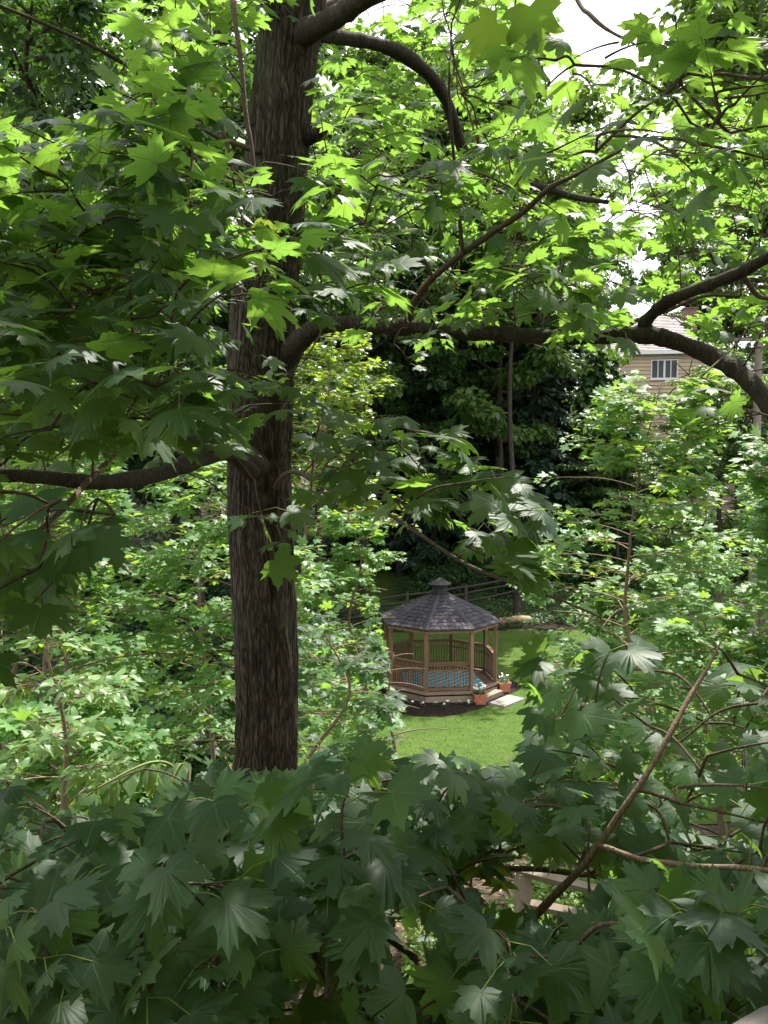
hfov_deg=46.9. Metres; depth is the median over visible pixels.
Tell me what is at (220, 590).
bush
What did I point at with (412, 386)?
broadleaf tree
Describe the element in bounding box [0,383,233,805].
young maple
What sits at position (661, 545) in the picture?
bush
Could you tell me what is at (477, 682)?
rug
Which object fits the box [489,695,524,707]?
stone slab
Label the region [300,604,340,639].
bush
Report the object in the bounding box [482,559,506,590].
bush
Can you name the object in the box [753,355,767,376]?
broadleaf tree
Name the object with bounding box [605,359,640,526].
pine tree
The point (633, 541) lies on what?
bush
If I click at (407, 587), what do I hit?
bush
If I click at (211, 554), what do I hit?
young maple
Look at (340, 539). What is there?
bush
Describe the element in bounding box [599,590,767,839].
young maple
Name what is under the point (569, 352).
broadleaf tree
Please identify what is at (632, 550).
bush
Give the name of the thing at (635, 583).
bush
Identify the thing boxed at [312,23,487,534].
broadleaf tree
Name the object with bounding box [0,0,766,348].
sky
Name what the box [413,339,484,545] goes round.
hemlock
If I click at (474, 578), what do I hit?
bush
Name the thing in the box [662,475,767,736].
young maple
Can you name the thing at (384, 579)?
lawn bank
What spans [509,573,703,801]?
young maple
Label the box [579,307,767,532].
hillside house
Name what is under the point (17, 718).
young maple
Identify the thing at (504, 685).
flower pot
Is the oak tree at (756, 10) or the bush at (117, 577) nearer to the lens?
the oak tree at (756, 10)
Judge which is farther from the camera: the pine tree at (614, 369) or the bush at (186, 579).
the pine tree at (614, 369)
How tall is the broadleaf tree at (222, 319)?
20.582 m
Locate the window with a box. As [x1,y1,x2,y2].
[649,359,678,379]
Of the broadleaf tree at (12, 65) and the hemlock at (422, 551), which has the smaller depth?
the broadleaf tree at (12, 65)
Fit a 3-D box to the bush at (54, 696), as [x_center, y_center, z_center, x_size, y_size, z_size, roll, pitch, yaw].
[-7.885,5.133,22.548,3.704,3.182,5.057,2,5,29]
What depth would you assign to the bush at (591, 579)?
44.03 m
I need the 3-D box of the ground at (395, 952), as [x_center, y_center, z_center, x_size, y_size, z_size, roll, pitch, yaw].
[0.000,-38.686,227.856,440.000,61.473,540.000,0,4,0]
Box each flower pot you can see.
[471,685,487,704]
[497,673,511,692]
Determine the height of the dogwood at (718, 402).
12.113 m
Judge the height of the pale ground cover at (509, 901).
2.058 m
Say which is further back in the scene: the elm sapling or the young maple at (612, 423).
the young maple at (612, 423)
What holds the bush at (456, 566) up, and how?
on the ground at (395, 952)
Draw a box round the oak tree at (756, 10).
[594,0,767,219]
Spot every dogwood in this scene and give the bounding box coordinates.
[554,437,668,569]
[601,443,707,541]
[626,435,729,549]
[642,359,767,550]
[664,374,767,544]
[680,419,767,583]
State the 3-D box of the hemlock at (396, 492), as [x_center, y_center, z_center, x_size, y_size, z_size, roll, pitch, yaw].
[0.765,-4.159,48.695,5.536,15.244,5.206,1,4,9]
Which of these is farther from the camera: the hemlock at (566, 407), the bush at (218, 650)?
the hemlock at (566, 407)
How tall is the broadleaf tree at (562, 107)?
28.557 m
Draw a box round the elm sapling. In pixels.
[77,757,191,813]
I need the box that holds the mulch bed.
[358,675,520,716]
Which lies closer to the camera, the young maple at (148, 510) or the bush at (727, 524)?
the young maple at (148, 510)
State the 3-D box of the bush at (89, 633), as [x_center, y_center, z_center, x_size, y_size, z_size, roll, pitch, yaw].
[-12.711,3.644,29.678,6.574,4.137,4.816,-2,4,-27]
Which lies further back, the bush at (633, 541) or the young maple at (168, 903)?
the bush at (633, 541)
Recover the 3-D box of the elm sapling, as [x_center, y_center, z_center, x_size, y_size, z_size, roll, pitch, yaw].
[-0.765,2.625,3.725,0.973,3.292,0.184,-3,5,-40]
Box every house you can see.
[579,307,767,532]
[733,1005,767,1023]
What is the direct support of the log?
on the ground at (395, 952)
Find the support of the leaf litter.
on the ground at (395, 952)
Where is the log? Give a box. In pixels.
[498,615,530,624]
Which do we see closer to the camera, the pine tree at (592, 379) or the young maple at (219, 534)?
the young maple at (219, 534)
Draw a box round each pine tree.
[556,348,625,561]
[576,371,628,541]
[586,385,643,547]
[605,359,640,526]
[630,411,652,536]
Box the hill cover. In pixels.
[14,461,767,590]
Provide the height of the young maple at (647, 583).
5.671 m
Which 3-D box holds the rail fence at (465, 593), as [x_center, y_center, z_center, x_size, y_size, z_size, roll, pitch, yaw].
[3.457,4.076,41.749,16.342,2.644,0.254,-2,4,-26]
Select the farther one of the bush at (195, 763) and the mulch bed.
the mulch bed
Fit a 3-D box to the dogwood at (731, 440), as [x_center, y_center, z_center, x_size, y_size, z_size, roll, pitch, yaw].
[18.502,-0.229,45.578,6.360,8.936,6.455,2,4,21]
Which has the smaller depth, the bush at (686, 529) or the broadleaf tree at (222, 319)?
the broadleaf tree at (222, 319)
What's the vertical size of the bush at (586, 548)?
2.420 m
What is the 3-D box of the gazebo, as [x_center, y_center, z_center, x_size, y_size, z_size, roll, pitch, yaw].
[1.860,4.077,29.576,3.829,3.829,3.829,0,4,-6]
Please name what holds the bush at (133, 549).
on the ground at (395, 952)
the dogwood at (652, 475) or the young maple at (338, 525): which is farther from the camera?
the dogwood at (652, 475)
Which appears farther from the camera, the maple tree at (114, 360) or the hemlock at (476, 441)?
the hemlock at (476, 441)
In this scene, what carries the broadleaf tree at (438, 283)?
on the ground at (395, 952)
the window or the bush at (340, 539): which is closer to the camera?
the bush at (340, 539)
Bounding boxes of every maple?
[0,380,189,750]
[0,383,192,761]
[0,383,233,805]
[0,456,191,729]
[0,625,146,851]
[0,631,767,1023]
[0,667,175,852]
[74,365,330,760]
[116,461,377,772]
[196,600,437,996]
[297,505,425,761]
[318,651,483,951]
[506,368,767,801]
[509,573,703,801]
[558,531,747,800]
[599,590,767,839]
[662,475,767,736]
[694,423,767,812]
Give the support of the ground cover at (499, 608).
on the ground at (395, 952)
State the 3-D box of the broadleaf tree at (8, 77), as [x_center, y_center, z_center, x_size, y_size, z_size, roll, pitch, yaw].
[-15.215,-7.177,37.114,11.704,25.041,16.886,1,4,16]
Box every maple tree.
[0,0,767,1017]
[213,328,421,621]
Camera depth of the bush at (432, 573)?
43.38 m
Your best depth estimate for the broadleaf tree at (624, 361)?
55.18 m
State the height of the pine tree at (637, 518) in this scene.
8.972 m
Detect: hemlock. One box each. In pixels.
[348,362,429,566]
[374,296,481,587]
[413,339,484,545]
[424,294,512,565]
[466,297,544,530]
[472,313,583,581]
[529,351,586,550]
[536,345,591,533]
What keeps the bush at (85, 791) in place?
on the ground at (395, 952)
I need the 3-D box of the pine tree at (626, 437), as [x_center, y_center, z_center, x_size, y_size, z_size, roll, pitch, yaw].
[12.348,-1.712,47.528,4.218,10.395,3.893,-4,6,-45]
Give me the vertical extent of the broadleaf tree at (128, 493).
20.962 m
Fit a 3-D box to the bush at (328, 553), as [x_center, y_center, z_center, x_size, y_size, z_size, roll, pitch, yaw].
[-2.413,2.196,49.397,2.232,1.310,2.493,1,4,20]
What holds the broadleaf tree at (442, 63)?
on the ground at (395, 952)
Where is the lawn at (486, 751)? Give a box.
[137,626,767,823]
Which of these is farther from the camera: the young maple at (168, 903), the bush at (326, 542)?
the bush at (326, 542)
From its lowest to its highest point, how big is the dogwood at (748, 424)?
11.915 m
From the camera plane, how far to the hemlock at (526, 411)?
45.50 m
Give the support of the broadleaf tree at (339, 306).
on the ground at (395, 952)
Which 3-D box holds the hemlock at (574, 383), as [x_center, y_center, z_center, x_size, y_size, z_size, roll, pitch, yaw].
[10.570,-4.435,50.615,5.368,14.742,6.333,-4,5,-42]
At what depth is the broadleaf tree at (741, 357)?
50.84 m
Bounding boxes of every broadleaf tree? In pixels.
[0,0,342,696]
[0,37,112,463]
[0,70,79,533]
[0,109,47,201]
[27,2,435,645]
[58,96,365,671]
[75,322,332,601]
[120,488,129,534]
[200,84,443,587]
[214,183,466,613]
[306,259,476,599]
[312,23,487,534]
[316,34,570,470]
[327,177,516,577]
[373,14,617,348]
[376,24,637,528]
[397,158,620,589]
[400,110,638,615]
[467,295,578,424]
[554,319,635,382]
[605,178,767,339]
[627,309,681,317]
[665,201,767,351]
[688,160,767,361]
[711,309,767,435]
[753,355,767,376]
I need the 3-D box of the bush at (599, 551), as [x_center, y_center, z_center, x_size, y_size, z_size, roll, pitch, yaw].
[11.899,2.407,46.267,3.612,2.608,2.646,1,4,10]
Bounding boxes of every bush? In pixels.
[0,605,109,652]
[0,618,111,704]
[0,656,167,751]
[0,734,143,810]
[31,517,139,566]
[31,551,182,618]
[76,615,213,687]
[83,577,191,629]
[108,687,234,781]
[111,649,234,715]
[115,592,232,667]
[166,565,219,596]
[180,527,228,579]
[185,634,234,687]
[205,557,228,594]
[205,573,230,619]
[215,617,301,650]
[298,529,335,553]
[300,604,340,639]
[302,523,345,551]
[324,522,389,547]
[325,541,357,559]
[353,531,409,556]
[392,575,431,599]
[403,562,464,596]
[412,557,475,578]
[453,567,491,596]
[465,558,494,582]
[471,601,495,611]
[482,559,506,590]
[490,569,557,589]
[531,550,574,587]
[554,557,590,586]
[555,541,599,572]
[572,558,624,588]
[581,536,636,568]
[589,551,650,590]
[608,530,663,557]
[622,537,681,580]
[639,525,719,577]
[648,500,737,550]
[657,518,735,558]
[721,528,765,580]
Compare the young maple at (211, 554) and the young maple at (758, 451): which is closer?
the young maple at (758, 451)
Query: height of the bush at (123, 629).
3.500 m
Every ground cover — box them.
[188,561,720,629]
[400,834,733,983]
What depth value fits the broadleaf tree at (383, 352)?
43.75 m
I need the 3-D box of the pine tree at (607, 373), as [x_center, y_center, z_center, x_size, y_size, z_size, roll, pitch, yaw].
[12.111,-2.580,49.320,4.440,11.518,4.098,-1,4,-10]
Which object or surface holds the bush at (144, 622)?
on the ground at (395, 952)
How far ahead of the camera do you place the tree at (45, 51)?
18.25 m
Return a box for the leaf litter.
[286,855,591,1007]
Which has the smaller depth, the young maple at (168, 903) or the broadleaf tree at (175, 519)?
the young maple at (168, 903)
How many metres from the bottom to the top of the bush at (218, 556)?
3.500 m
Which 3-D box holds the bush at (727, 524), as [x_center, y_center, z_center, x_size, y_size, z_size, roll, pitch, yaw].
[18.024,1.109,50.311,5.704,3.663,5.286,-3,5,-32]
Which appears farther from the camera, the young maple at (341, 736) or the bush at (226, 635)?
the bush at (226, 635)
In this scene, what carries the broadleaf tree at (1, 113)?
on the ground at (395, 952)
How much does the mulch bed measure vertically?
0.086 m
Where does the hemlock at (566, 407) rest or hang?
on the ground at (395, 952)
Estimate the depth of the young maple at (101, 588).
10.12 m
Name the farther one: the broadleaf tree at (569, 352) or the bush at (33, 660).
the broadleaf tree at (569, 352)
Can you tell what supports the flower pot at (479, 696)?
on the mulch bed
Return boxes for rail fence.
[320,561,593,625]
[514,865,596,915]
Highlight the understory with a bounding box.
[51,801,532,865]
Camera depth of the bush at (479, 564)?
44.88 m
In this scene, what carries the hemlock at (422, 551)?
on the ground at (395, 952)
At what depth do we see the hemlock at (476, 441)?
46.67 m
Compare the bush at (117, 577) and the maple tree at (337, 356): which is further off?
the bush at (117, 577)
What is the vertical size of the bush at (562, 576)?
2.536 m
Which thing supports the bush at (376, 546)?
on the ground at (395, 952)
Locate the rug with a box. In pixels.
[400,671,483,687]
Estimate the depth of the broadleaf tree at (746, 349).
65.49 m
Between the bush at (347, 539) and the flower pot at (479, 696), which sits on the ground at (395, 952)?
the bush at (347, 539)
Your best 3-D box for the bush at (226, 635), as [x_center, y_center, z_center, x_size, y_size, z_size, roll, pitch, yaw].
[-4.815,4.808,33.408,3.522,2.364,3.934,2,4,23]
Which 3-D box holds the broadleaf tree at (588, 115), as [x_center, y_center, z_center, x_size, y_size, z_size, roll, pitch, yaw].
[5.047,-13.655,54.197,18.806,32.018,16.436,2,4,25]
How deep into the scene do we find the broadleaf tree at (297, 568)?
44.01 m
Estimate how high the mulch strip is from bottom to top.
0.411 m
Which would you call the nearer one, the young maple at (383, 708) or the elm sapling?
the elm sapling
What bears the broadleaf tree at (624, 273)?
on the ground at (395, 952)
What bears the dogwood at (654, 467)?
on the ground at (395, 952)
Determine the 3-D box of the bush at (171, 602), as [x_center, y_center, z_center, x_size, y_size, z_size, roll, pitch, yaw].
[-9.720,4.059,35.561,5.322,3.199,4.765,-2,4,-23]
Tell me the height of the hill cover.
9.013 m
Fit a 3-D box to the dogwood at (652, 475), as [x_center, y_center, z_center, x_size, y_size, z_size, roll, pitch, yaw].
[11.751,0.138,45.104,5.882,8.142,5.795,2,5,31]
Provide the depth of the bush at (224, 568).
41.53 m
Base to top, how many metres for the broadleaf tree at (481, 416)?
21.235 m
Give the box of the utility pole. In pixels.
[729,320,762,641]
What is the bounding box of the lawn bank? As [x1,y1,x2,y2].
[299,559,415,610]
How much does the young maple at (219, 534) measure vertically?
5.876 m
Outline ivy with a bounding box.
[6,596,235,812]
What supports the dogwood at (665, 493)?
on the ground at (395, 952)
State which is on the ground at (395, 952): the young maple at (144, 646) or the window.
the young maple at (144, 646)
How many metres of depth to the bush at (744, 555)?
45.70 m
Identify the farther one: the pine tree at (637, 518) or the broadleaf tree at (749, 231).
the broadleaf tree at (749, 231)
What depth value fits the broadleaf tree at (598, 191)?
39.40 m
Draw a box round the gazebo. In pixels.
[381,577,502,702]
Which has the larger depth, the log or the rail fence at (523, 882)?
the log
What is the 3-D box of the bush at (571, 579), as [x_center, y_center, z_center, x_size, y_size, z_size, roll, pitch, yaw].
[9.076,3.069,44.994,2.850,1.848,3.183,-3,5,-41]
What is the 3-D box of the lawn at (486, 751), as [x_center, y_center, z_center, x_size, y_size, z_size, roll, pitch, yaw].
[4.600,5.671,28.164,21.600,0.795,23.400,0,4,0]
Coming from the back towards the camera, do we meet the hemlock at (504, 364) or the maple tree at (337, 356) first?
the hemlock at (504, 364)
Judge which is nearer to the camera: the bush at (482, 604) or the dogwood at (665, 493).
the bush at (482, 604)
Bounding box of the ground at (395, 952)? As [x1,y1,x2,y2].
[3,458,767,1016]
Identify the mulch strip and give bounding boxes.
[326,617,746,634]
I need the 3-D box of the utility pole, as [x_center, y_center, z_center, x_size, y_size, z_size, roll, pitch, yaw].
[12.591,-0.148,30.069,2.000,12.705,0.321,0,4,0]
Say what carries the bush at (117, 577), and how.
on the ground at (395, 952)
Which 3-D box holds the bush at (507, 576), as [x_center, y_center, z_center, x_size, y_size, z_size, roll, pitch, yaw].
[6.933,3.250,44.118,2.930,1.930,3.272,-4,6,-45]

